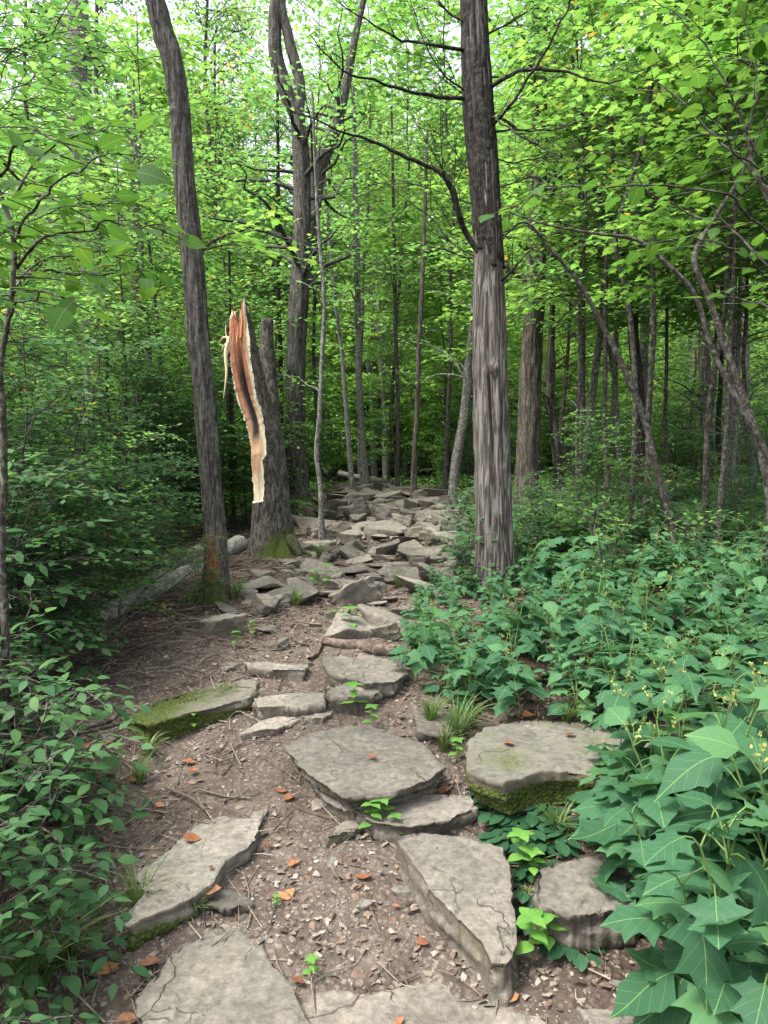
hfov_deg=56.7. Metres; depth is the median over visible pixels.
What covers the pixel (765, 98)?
young tree
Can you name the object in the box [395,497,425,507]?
rock
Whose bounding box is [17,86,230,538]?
young tree
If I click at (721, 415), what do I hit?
understory tree
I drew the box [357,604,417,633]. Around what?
rock
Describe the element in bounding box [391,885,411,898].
rock
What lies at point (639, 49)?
young tree
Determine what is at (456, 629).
broad leaved plant
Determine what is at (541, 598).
broad leaved plant
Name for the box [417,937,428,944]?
fallen leaf
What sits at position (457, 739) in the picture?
seedling
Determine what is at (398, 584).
grass tuft
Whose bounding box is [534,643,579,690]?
broad leaved plant
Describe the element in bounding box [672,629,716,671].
broad leaved plant
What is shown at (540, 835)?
rosette plant
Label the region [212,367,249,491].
understory tree
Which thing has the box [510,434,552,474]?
woodland shrub
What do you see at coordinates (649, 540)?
broad leaved plant
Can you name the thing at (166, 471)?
leafy shrub
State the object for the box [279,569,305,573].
rock
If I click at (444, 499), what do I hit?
rock
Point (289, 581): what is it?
rock
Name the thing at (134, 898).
grass tuft
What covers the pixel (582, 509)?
shrub
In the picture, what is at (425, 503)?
rock
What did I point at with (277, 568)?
rock
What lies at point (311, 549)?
rock
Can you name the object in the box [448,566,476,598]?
broad leaved plant
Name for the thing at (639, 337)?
canopy tree
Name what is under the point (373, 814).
seedling
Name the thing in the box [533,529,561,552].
broad leaved plant
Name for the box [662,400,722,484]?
woodland shrub
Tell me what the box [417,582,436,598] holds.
broad leaved plant
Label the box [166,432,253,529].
leafy shrub
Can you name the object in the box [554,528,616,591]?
broad leaved plant
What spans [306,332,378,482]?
understory tree
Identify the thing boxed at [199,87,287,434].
canopy tree
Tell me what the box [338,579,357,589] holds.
rock
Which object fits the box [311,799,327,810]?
rock
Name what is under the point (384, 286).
canopy tree
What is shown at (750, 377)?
understory tree
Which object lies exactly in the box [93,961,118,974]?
fallen leaf
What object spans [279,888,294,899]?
fallen leaf
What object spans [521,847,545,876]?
seedling
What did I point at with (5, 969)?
oval leaved shrub
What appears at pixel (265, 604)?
rock
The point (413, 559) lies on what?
rock
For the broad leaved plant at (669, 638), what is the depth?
3.81 m
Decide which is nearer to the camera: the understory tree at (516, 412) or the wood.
the understory tree at (516, 412)
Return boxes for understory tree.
[0,145,62,446]
[0,146,23,314]
[0,175,120,435]
[0,287,53,399]
[0,311,56,437]
[4,59,179,429]
[4,368,62,425]
[27,286,123,430]
[28,275,147,487]
[48,355,117,436]
[65,320,168,435]
[65,344,178,492]
[72,218,218,441]
[80,162,210,391]
[91,163,285,516]
[112,302,190,440]
[115,362,189,503]
[130,324,215,434]
[139,235,257,463]
[174,257,307,496]
[205,149,371,448]
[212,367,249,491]
[220,306,313,460]
[274,318,353,436]
[283,367,330,472]
[306,313,357,488]
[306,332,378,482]
[317,321,406,464]
[344,350,413,463]
[355,197,517,486]
[367,362,433,464]
[369,378,461,481]
[370,326,442,484]
[376,285,461,433]
[399,277,473,454]
[400,332,472,483]
[415,164,576,389]
[422,70,592,363]
[423,287,472,431]
[440,209,545,392]
[450,325,513,417]
[451,219,561,396]
[452,0,660,503]
[471,270,544,406]
[507,47,664,485]
[507,318,571,454]
[508,305,574,459]
[508,348,547,473]
[540,285,652,473]
[541,327,622,452]
[555,236,629,425]
[572,321,673,473]
[585,244,713,448]
[585,327,640,440]
[602,294,689,452]
[616,1,767,498]
[622,289,761,483]
[627,293,767,482]
[648,333,697,476]
[680,360,765,469]
[689,321,767,458]
[711,292,767,401]
[712,361,767,462]
[726,186,767,372]
[726,276,767,447]
[737,90,767,347]
[751,330,767,398]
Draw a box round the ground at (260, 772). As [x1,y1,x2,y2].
[0,460,767,1023]
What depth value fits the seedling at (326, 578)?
6.15 m
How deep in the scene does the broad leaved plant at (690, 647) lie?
4.19 m
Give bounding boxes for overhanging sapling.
[0,114,206,769]
[479,0,767,312]
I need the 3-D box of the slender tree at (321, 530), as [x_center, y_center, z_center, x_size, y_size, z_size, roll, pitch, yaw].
[-0.959,-2.688,8.672,2.377,6.262,1.901,3,4,40]
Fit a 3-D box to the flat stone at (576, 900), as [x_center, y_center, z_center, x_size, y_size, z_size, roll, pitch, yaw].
[0.688,1.324,2.376,0.418,0.212,0.384,0,3,0]
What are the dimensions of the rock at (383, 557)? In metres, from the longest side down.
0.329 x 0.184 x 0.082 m
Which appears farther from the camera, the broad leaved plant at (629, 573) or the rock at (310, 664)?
the broad leaved plant at (629, 573)
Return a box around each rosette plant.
[464,788,485,805]
[475,804,518,823]
[477,823,532,852]
[485,821,513,841]
[489,809,525,826]
[498,823,550,847]
[505,828,557,856]
[506,856,545,882]
[508,811,546,830]
[513,876,534,908]
[515,904,536,934]
[517,809,566,841]
[518,852,571,871]
[523,801,577,818]
[528,832,580,857]
[539,820,595,850]
[539,927,568,954]
[542,806,579,831]
[547,946,606,971]
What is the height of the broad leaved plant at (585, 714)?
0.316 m
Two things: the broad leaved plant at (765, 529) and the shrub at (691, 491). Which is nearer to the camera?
the broad leaved plant at (765, 529)
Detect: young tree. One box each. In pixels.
[0,0,199,320]
[0,86,182,566]
[0,189,153,518]
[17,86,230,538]
[36,0,253,510]
[90,41,309,490]
[130,260,339,526]
[207,0,430,488]
[234,0,503,481]
[309,0,507,462]
[331,334,450,482]
[338,0,575,489]
[456,0,702,495]
[465,0,765,520]
[488,0,724,523]
[508,0,767,538]
[532,0,767,554]
[555,2,767,498]
[570,0,767,544]
[604,0,767,276]
[608,0,767,503]
[619,0,767,298]
[629,0,767,263]
[664,15,767,324]
[717,3,767,220]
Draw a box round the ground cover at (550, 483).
[98,466,765,554]
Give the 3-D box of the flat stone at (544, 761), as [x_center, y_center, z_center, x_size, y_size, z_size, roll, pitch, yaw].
[0.830,1.105,3.162,0.986,0.169,0.717,0,3,0]
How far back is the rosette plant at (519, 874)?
2.58 m
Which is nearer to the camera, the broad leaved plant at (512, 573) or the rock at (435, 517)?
the broad leaved plant at (512, 573)
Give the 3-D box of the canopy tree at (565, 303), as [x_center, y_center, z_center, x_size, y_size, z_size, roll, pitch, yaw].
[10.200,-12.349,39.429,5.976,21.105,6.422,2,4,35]
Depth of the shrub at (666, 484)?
10.38 m
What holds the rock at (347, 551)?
on the ground at (260, 772)
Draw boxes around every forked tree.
[145,0,411,516]
[571,55,681,499]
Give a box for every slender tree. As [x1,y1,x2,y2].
[63,67,190,523]
[82,60,182,482]
[139,206,286,523]
[202,26,404,540]
[221,40,312,434]
[268,111,368,489]
[310,33,405,484]
[357,103,463,497]
[357,106,449,486]
[403,220,525,504]
[498,132,603,497]
[513,161,593,498]
[515,146,629,486]
[522,153,650,485]
[547,177,687,491]
[587,210,666,483]
[593,39,690,409]
[654,240,767,496]
[656,252,766,474]
[669,153,766,488]
[687,207,767,494]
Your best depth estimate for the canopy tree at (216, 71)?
29.79 m
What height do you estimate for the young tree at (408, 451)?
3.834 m
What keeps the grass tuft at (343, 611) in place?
on the ground at (260, 772)
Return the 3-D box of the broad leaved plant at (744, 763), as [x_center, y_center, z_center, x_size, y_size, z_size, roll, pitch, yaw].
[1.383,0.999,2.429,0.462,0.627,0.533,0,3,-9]
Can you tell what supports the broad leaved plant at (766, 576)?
on the ground at (260, 772)
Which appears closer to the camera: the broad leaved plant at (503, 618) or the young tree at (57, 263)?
the broad leaved plant at (503, 618)
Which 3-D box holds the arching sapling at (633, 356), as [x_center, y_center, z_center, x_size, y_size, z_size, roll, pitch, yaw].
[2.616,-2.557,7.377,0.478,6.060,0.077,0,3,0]
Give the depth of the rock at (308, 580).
6.38 m
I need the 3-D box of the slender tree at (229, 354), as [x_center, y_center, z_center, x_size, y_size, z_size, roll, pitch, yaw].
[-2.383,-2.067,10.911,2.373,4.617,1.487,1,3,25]
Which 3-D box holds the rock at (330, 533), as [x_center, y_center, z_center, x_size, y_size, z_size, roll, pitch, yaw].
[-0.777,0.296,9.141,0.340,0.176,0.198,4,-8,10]
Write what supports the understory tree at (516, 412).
on the ground at (260, 772)
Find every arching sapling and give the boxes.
[503,221,676,555]
[507,211,767,589]
[613,18,659,543]
[692,111,767,565]
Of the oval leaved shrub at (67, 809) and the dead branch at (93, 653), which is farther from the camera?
the dead branch at (93, 653)
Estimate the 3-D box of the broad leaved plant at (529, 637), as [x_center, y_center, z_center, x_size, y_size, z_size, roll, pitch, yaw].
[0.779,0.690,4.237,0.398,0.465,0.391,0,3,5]
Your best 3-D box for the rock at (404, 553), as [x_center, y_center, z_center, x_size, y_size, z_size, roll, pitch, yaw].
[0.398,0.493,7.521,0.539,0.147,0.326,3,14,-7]
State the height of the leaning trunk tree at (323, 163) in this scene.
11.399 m
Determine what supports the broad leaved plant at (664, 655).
on the ground at (260, 772)
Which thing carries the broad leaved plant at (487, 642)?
on the ground at (260, 772)
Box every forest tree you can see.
[36,0,131,497]
[655,170,727,484]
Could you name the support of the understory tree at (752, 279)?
on the ground at (260, 772)
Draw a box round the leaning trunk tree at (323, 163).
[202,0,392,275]
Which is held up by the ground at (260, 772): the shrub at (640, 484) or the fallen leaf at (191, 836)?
the shrub at (640, 484)
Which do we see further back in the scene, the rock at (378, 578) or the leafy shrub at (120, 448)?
the leafy shrub at (120, 448)
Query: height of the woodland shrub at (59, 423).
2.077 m
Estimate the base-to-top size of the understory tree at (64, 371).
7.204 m
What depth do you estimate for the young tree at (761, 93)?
10.08 m
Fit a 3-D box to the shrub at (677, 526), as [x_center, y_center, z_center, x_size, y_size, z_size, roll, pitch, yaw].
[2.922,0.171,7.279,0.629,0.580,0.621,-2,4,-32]
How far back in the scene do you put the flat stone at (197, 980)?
2.09 m
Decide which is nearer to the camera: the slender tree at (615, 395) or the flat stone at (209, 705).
the flat stone at (209, 705)
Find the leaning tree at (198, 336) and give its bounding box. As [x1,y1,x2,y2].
[145,0,316,606]
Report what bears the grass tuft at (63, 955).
on the ground at (260, 772)
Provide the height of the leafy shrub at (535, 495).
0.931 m
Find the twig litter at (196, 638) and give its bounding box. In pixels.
[0,486,759,1023]
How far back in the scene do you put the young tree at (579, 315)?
8.63 m
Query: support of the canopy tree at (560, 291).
on the ground at (260, 772)
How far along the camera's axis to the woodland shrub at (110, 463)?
12.14 m
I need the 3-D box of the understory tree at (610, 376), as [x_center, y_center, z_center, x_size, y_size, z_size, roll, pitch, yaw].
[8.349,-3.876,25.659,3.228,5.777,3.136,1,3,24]
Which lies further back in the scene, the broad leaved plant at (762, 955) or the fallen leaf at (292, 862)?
the fallen leaf at (292, 862)
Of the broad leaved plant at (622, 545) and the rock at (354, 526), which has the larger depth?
the rock at (354, 526)
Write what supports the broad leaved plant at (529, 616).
on the ground at (260, 772)
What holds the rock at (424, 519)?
on the ground at (260, 772)
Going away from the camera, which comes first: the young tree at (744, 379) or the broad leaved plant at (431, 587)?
the broad leaved plant at (431, 587)
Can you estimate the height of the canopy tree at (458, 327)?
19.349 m
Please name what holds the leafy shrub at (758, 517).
on the ground at (260, 772)
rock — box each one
[101,734,117,744]
[198,613,248,635]
[201,612,238,618]
[214,601,242,613]
[219,662,241,671]
[235,589,257,600]
[236,576,285,590]
[240,598,252,605]
[249,593,283,616]
[250,569,278,577]
[250,646,264,650]
[255,625,277,633]
[265,579,319,604]
[271,567,282,570]
[275,637,289,651]
[278,591,293,607]
[279,559,295,564]
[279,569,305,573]
[282,560,299,567]
[284,565,295,569]
[285,577,314,585]
[291,514,339,529]
[292,570,305,576]
[294,829,302,833]
[297,505,336,519]
[297,576,329,584]
[298,540,311,550]
[299,558,340,574]
[302,552,325,557]
[303,542,318,551]
[304,539,335,546]
[305,661,313,666]
[306,527,311,534]
[308,623,321,626]
[310,527,336,538]
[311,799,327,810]
[312,498,325,506]
[314,589,336,596]
[319,552,334,561]
[324,499,347,510]
[324,579,340,585]
[325,608,350,617]
[325,612,376,639]
[326,494,345,499]
[326,521,351,537]
[327,857,337,869]
[328,576,381,606]
[330,490,360,494]
[330,539,365,552]
[331,573,342,577]
[332,482,359,491]
[333,483,348,488]
[335,563,374,573]
[336,543,366,559]
[337,504,354,514]
[338,514,347,520]
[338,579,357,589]
[340,525,362,544]
[342,492,376,500]
[343,483,373,490]
[343,504,371,520]
[345,554,376,563]
[348,524,367,531]
[349,513,366,522]
[350,498,365,506]
[355,519,406,536]
[355,573,382,578]
[356,898,373,910]
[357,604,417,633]
[360,487,382,494]
[365,561,410,567]
[366,517,381,520]
[367,546,378,554]
[367,573,384,582]
[367,601,387,605]
[370,481,384,490]
[370,622,403,640]
[371,506,400,517]
[371,515,387,519]
[371,534,389,539]
[372,490,401,499]
[373,500,385,505]
[374,503,393,506]
[374,555,396,561]
[374,581,386,594]
[376,539,399,554]
[377,563,390,576]
[381,482,392,489]
[383,597,397,601]
[384,578,401,584]
[385,501,397,507]
[388,566,444,580]
[389,602,430,618]
[390,491,409,497]
[391,496,406,499]
[391,513,403,517]
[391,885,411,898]
[392,536,420,542]
[392,574,438,597]
[393,486,409,491]
[393,515,415,526]
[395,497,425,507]
[397,548,420,553]
[397,549,445,562]
[398,539,425,548]
[399,507,415,515]
[402,526,421,537]
[403,498,417,509]
[404,488,447,496]
[407,554,429,566]
[411,490,429,498]
[411,517,428,527]
[413,545,445,555]
[414,522,440,531]
[415,509,460,519]
[416,562,461,585]
[418,497,440,508]
[418,531,459,543]
[423,503,445,509]
[424,524,441,531]
[426,536,439,544]
[429,506,443,509]
[431,513,468,523]
[431,514,449,521]
[432,495,449,505]
[438,517,465,530]
[440,558,470,575]
[441,550,455,561]
[609,979,620,987]
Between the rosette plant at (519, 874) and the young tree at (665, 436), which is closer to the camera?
the rosette plant at (519, 874)
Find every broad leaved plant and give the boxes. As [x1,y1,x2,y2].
[386,602,458,680]
[398,592,428,627]
[398,621,434,663]
[399,607,449,644]
[410,593,431,618]
[412,583,433,605]
[416,593,441,620]
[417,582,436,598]
[418,610,469,666]
[423,649,468,696]
[425,565,445,586]
[433,577,455,604]
[436,634,493,676]
[438,569,455,590]
[439,642,496,713]
[441,587,463,607]
[444,591,470,618]
[447,536,464,546]
[448,530,474,558]
[448,538,474,575]
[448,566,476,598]
[448,616,469,641]
[450,486,469,510]
[453,505,475,542]
[454,600,476,631]
[455,486,474,511]
[456,613,504,658]
[457,566,482,593]
[460,570,480,585]
[472,607,509,640]
[473,577,498,600]
[475,645,533,695]
[476,574,507,611]
[476,601,501,621]
[478,633,551,717]
[483,587,547,661]
[484,569,511,593]
[493,588,555,658]
[493,606,511,635]
[498,582,518,602]
[501,564,520,584]
[502,604,513,616]
[511,555,545,595]
[513,508,537,535]
[513,519,540,571]
[514,525,531,547]
[514,545,540,578]
[517,537,566,594]
[521,596,588,669]
[526,577,550,601]
[528,601,549,626]
[532,585,548,606]
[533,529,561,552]
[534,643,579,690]
[535,553,566,586]
[536,550,568,588]
[539,605,575,643]
[544,577,585,615]
[546,654,603,721]
[548,551,582,595]
[549,575,586,604]
[552,576,590,621]
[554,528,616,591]
[556,560,632,652]
[560,593,639,669]
[562,544,596,581]
[562,630,633,700]
[564,534,596,577]
[564,719,653,824]
[571,686,767,882]
[571,717,708,879]
[574,565,623,611]
[580,623,665,718]
[581,605,643,655]
[582,668,717,792]
[583,567,611,581]
[584,577,624,618]
[584,750,683,877]
[585,570,626,601]
[588,602,631,643]
[589,783,695,924]
[590,522,637,576]
[593,657,651,731]
[595,555,619,579]
[597,524,624,547]
[599,754,675,801]
[600,859,767,1023]
[607,554,653,597]
[608,556,637,588]
[612,593,645,613]
[614,498,627,518]
[614,688,767,942]
[615,577,667,634]
[618,576,683,650]
[619,556,639,582]
[619,643,659,682]
[624,570,657,598]
[624,790,767,1023]
[626,541,654,566]
[629,618,712,705]
[629,641,763,760]
[630,545,670,591]
[631,530,677,585]
[631,633,663,665]
[633,558,673,585]
[634,631,667,657]
[635,513,658,546]
[636,774,767,946]
[639,507,682,552]
[643,541,673,566]
[643,797,767,990]
[645,630,699,674]
[647,563,715,638]
[658,529,711,580]
[658,574,693,604]
[658,689,724,738]
[659,561,708,611]
[664,535,691,563]
[667,603,692,627]
[668,532,709,570]
[670,482,686,505]
[670,618,728,660]
[670,661,767,801]
[672,560,714,599]
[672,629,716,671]
[674,669,767,777]
[681,485,699,506]
[682,602,719,634]
[687,494,700,511]
[688,485,715,512]
[689,580,767,656]
[690,542,736,588]
[691,557,738,600]
[692,501,731,548]
[693,539,730,567]
[694,570,739,613]
[695,579,736,621]
[696,643,758,706]
[699,617,759,671]
[703,540,738,575]
[705,545,751,575]
[707,536,741,572]
[707,557,759,614]
[710,488,738,518]
[710,506,738,529]
[713,665,767,728]
[720,513,765,560]
[720,708,767,757]
[722,754,767,805]
[723,519,758,553]
[723,527,737,543]
[723,601,766,641]
[724,580,767,612]
[724,944,767,971]
[726,544,766,588]
[728,547,767,598]
[731,536,765,566]
[732,570,767,631]
[733,622,767,678]
[737,547,767,601]
[737,626,767,701]
[742,592,767,638]
[749,618,767,665]
[750,600,767,641]
[763,526,767,568]
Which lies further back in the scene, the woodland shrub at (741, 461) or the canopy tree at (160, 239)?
the canopy tree at (160, 239)
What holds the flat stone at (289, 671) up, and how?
on the ground at (260, 772)
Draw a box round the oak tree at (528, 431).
[396,0,703,514]
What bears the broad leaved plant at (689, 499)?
on the ground at (260, 772)
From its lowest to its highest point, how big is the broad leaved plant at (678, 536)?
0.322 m
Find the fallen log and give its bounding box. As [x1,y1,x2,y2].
[337,470,393,483]
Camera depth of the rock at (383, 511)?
11.14 m
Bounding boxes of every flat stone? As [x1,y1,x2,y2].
[124,808,268,951]
[128,679,258,744]
[135,917,308,1023]
[206,889,254,916]
[239,716,301,740]
[243,662,308,681]
[252,693,326,719]
[282,724,445,807]
[300,981,545,1023]
[301,710,332,723]
[311,772,444,821]
[320,653,408,697]
[325,682,384,713]
[326,820,363,847]
[355,794,478,843]
[395,833,518,1006]
[412,706,474,743]
[464,720,649,814]
[533,853,640,954]
[577,1008,633,1023]
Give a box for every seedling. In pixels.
[189,713,199,726]
[232,631,240,643]
[248,620,259,637]
[273,893,281,906]
[301,954,320,980]
[304,569,321,586]
[317,563,335,589]
[339,606,360,626]
[341,681,367,714]
[359,800,381,837]
[362,704,378,722]
[368,798,395,827]
[387,812,402,833]
[448,737,463,761]
[507,827,534,862]
[515,907,547,965]
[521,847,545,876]
[531,912,566,953]
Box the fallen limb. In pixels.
[119,545,203,594]
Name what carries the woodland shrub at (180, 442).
on the ground at (260, 772)
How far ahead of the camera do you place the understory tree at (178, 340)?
17.35 m
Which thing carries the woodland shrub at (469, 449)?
on the ground at (260, 772)
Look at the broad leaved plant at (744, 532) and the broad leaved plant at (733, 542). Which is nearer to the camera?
the broad leaved plant at (733, 542)
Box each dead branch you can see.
[82,552,194,665]
[105,563,198,640]
[114,556,140,646]
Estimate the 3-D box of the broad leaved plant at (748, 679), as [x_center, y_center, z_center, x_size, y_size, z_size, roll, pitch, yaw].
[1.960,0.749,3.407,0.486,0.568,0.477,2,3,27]
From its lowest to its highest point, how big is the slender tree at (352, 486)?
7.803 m
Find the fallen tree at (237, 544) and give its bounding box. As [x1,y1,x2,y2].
[101,535,248,620]
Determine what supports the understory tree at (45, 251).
on the ground at (260, 772)
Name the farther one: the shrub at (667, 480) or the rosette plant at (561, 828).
the shrub at (667, 480)
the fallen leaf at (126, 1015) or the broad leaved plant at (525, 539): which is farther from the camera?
the broad leaved plant at (525, 539)
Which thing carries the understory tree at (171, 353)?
on the ground at (260, 772)
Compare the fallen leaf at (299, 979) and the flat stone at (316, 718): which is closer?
the fallen leaf at (299, 979)
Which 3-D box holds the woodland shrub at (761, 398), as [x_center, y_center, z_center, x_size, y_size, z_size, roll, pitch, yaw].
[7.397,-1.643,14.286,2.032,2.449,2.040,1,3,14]
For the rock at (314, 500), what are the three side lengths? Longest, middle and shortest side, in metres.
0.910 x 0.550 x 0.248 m
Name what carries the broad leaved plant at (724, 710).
on the ground at (260, 772)
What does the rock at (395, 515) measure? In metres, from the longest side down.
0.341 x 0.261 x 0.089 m
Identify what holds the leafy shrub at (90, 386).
on the ground at (260, 772)
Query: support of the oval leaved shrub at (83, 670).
on the ground at (260, 772)
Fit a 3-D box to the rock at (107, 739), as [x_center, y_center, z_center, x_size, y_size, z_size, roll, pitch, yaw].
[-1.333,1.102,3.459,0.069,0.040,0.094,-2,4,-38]
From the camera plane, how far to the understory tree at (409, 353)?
28.03 m
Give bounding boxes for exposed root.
[290,633,308,645]
[307,634,324,660]
[322,637,397,656]
[330,562,376,567]
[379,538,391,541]
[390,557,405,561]
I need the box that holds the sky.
[0,0,766,452]
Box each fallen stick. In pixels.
[45,708,125,740]
[94,910,104,949]
[165,785,204,810]
[398,973,418,982]
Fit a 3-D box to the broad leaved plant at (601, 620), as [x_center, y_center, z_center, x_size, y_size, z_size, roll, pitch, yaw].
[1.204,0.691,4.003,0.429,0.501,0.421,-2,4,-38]
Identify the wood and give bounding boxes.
[0,20,767,484]
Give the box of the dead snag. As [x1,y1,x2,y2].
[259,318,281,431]
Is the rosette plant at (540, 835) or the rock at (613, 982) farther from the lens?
the rosette plant at (540, 835)
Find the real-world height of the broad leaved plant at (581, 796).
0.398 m
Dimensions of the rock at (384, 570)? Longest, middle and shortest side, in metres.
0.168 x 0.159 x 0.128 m
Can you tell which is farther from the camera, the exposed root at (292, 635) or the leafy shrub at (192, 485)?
the leafy shrub at (192, 485)
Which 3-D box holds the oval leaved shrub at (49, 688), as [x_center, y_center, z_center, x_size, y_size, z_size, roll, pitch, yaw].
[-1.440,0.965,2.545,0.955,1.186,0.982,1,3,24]
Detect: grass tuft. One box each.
[0,880,146,1004]
[39,881,127,969]
[106,844,190,910]
[124,750,160,783]
[128,729,171,755]
[165,879,213,916]
[229,573,256,599]
[273,586,309,606]
[302,541,332,557]
[306,570,328,581]
[323,604,350,616]
[382,568,414,586]
[407,686,465,720]
[419,681,504,743]
[427,721,472,751]
[436,691,498,729]
[528,795,578,831]
[555,691,593,721]
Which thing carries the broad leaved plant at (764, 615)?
on the ground at (260, 772)
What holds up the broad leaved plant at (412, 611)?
on the ground at (260, 772)
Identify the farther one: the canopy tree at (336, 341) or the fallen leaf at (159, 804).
the canopy tree at (336, 341)
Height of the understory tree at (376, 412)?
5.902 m
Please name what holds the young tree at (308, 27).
on the ground at (260, 772)
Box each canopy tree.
[0,0,115,402]
[0,0,115,419]
[0,96,120,436]
[3,0,199,358]
[31,207,119,420]
[79,176,161,437]
[95,119,186,400]
[109,100,174,276]
[110,24,240,427]
[113,261,221,491]
[120,0,291,397]
[146,0,286,488]
[147,61,262,383]
[147,175,184,396]
[170,215,249,423]
[177,142,281,407]
[183,88,317,401]
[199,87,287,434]
[234,291,312,445]
[257,179,387,469]
[280,51,392,487]
[280,167,329,401]
[283,172,382,485]
[305,109,411,378]
[306,50,414,481]
[307,96,438,476]
[308,97,417,476]
[316,72,447,483]
[319,106,412,474]
[342,135,435,476]
[375,254,460,479]
[376,281,422,476]
[385,84,499,478]
[404,66,528,474]
[414,215,472,476]
[451,120,522,388]
[454,81,560,469]
[508,211,562,413]
[511,39,618,474]
[513,0,665,477]
[513,93,608,389]
[513,139,588,474]
[518,221,630,428]
[559,95,712,469]
[576,228,648,472]
[599,95,687,467]
[628,91,765,393]
[628,93,767,479]
[660,91,765,416]
[697,266,767,468]
[741,198,767,360]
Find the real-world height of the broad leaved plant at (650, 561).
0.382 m
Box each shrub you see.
[0,288,128,551]
[0,289,186,658]
[0,434,154,675]
[0,459,113,704]
[0,462,108,604]
[0,547,47,702]
[0,573,93,819]
[0,622,85,841]
[0,640,162,850]
[0,675,135,910]
[0,713,153,1023]
[0,739,61,1005]
[0,816,98,1023]
[0,983,47,1023]
[4,369,168,582]
[6,300,167,520]
[6,406,203,617]
[6,423,187,655]
[6,507,139,674]
[7,401,96,519]
[12,416,92,514]
[37,396,185,544]
[67,429,139,505]
[70,326,251,542]
[72,531,148,601]
[76,430,202,573]
[102,420,168,503]
[108,383,244,534]
[110,503,177,576]
[113,351,249,539]
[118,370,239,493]
[130,401,192,504]
[144,518,194,569]
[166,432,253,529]
[169,419,319,527]
[173,532,229,608]
[221,451,253,492]
[306,433,345,489]
[413,510,504,589]
[419,436,474,478]
[432,487,474,529]
[438,392,513,486]
[442,425,474,479]
[452,507,529,558]
[455,476,475,516]
[457,412,510,468]
[460,485,530,542]
[466,412,517,471]
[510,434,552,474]
[511,475,568,516]
[512,470,593,543]
[512,476,566,524]
[513,516,553,574]
[514,502,573,551]
[539,428,571,475]
[546,408,652,559]
[546,495,663,577]
[555,484,627,532]
[556,472,604,510]
[558,492,603,532]
[562,426,603,483]
[562,440,599,473]
[564,418,631,483]
[565,500,644,556]
[569,404,610,468]
[584,480,636,505]
[586,408,631,472]
[589,501,665,557]
[591,404,631,452]
[597,457,682,517]
[602,474,699,531]
[603,438,631,481]
[608,402,675,456]
[610,476,642,508]
[613,482,662,524]
[614,466,714,549]
[620,478,657,501]
[631,372,715,489]
[632,504,705,543]
[633,504,734,578]
[650,470,679,502]
[652,399,699,486]
[655,499,743,559]
[657,422,698,479]
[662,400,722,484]
[668,466,712,504]
[676,399,744,464]
[677,366,767,470]
[679,449,714,476]
[689,475,741,513]
[690,482,750,532]
[691,428,767,536]
[713,374,767,464]
[713,423,763,476]
[723,469,761,506]
[724,491,765,550]
[725,460,765,545]
[725,488,765,538]
[737,401,767,483]
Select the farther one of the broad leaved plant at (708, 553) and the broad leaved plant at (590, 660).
the broad leaved plant at (708, 553)
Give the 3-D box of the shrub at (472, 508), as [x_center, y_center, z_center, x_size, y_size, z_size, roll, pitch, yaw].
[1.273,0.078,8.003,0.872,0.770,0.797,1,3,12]
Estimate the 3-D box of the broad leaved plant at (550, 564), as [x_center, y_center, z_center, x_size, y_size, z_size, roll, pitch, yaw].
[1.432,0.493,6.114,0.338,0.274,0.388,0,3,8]
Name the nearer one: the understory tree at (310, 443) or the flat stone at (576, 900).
the flat stone at (576, 900)
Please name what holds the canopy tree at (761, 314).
on the ground at (260, 772)
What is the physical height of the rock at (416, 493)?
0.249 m
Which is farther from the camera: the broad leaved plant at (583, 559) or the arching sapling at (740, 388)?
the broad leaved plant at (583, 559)
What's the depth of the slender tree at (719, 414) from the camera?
11.90 m
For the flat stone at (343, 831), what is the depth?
2.82 m
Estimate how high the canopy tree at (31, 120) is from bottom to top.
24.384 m
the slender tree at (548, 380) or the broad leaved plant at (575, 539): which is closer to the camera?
the broad leaved plant at (575, 539)
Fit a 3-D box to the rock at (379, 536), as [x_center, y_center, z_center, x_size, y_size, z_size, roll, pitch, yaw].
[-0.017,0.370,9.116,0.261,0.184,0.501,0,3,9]
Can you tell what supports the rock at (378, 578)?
on the ground at (260, 772)
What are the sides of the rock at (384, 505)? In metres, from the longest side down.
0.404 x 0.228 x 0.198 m
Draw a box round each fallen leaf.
[83,741,109,746]
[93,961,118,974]
[116,1012,135,1023]
[140,956,159,965]
[155,802,163,806]
[183,758,194,762]
[183,832,201,840]
[187,767,197,771]
[204,884,221,894]
[276,788,286,791]
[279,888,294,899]
[283,793,294,799]
[288,859,298,865]
[292,976,305,982]
[355,874,371,878]
[394,1017,403,1023]
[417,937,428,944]
[439,786,450,792]
[509,993,518,1001]
[522,711,535,716]
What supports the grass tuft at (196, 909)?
on the ground at (260, 772)
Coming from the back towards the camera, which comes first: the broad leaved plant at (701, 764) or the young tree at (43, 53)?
the young tree at (43, 53)
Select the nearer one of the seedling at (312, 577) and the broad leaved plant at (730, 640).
the broad leaved plant at (730, 640)
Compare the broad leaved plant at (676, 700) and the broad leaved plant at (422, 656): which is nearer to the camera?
the broad leaved plant at (676, 700)
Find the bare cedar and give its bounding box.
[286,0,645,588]
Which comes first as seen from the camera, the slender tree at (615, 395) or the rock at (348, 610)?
the rock at (348, 610)
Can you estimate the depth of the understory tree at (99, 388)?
16.18 m
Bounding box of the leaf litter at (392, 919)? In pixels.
[0,485,762,1023]
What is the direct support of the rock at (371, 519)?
on the ground at (260, 772)
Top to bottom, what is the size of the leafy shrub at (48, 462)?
1.718 m
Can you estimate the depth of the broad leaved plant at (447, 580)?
6.01 m
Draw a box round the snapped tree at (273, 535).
[219,295,311,558]
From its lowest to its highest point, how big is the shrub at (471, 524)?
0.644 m
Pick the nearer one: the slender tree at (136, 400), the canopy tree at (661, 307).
the slender tree at (136, 400)

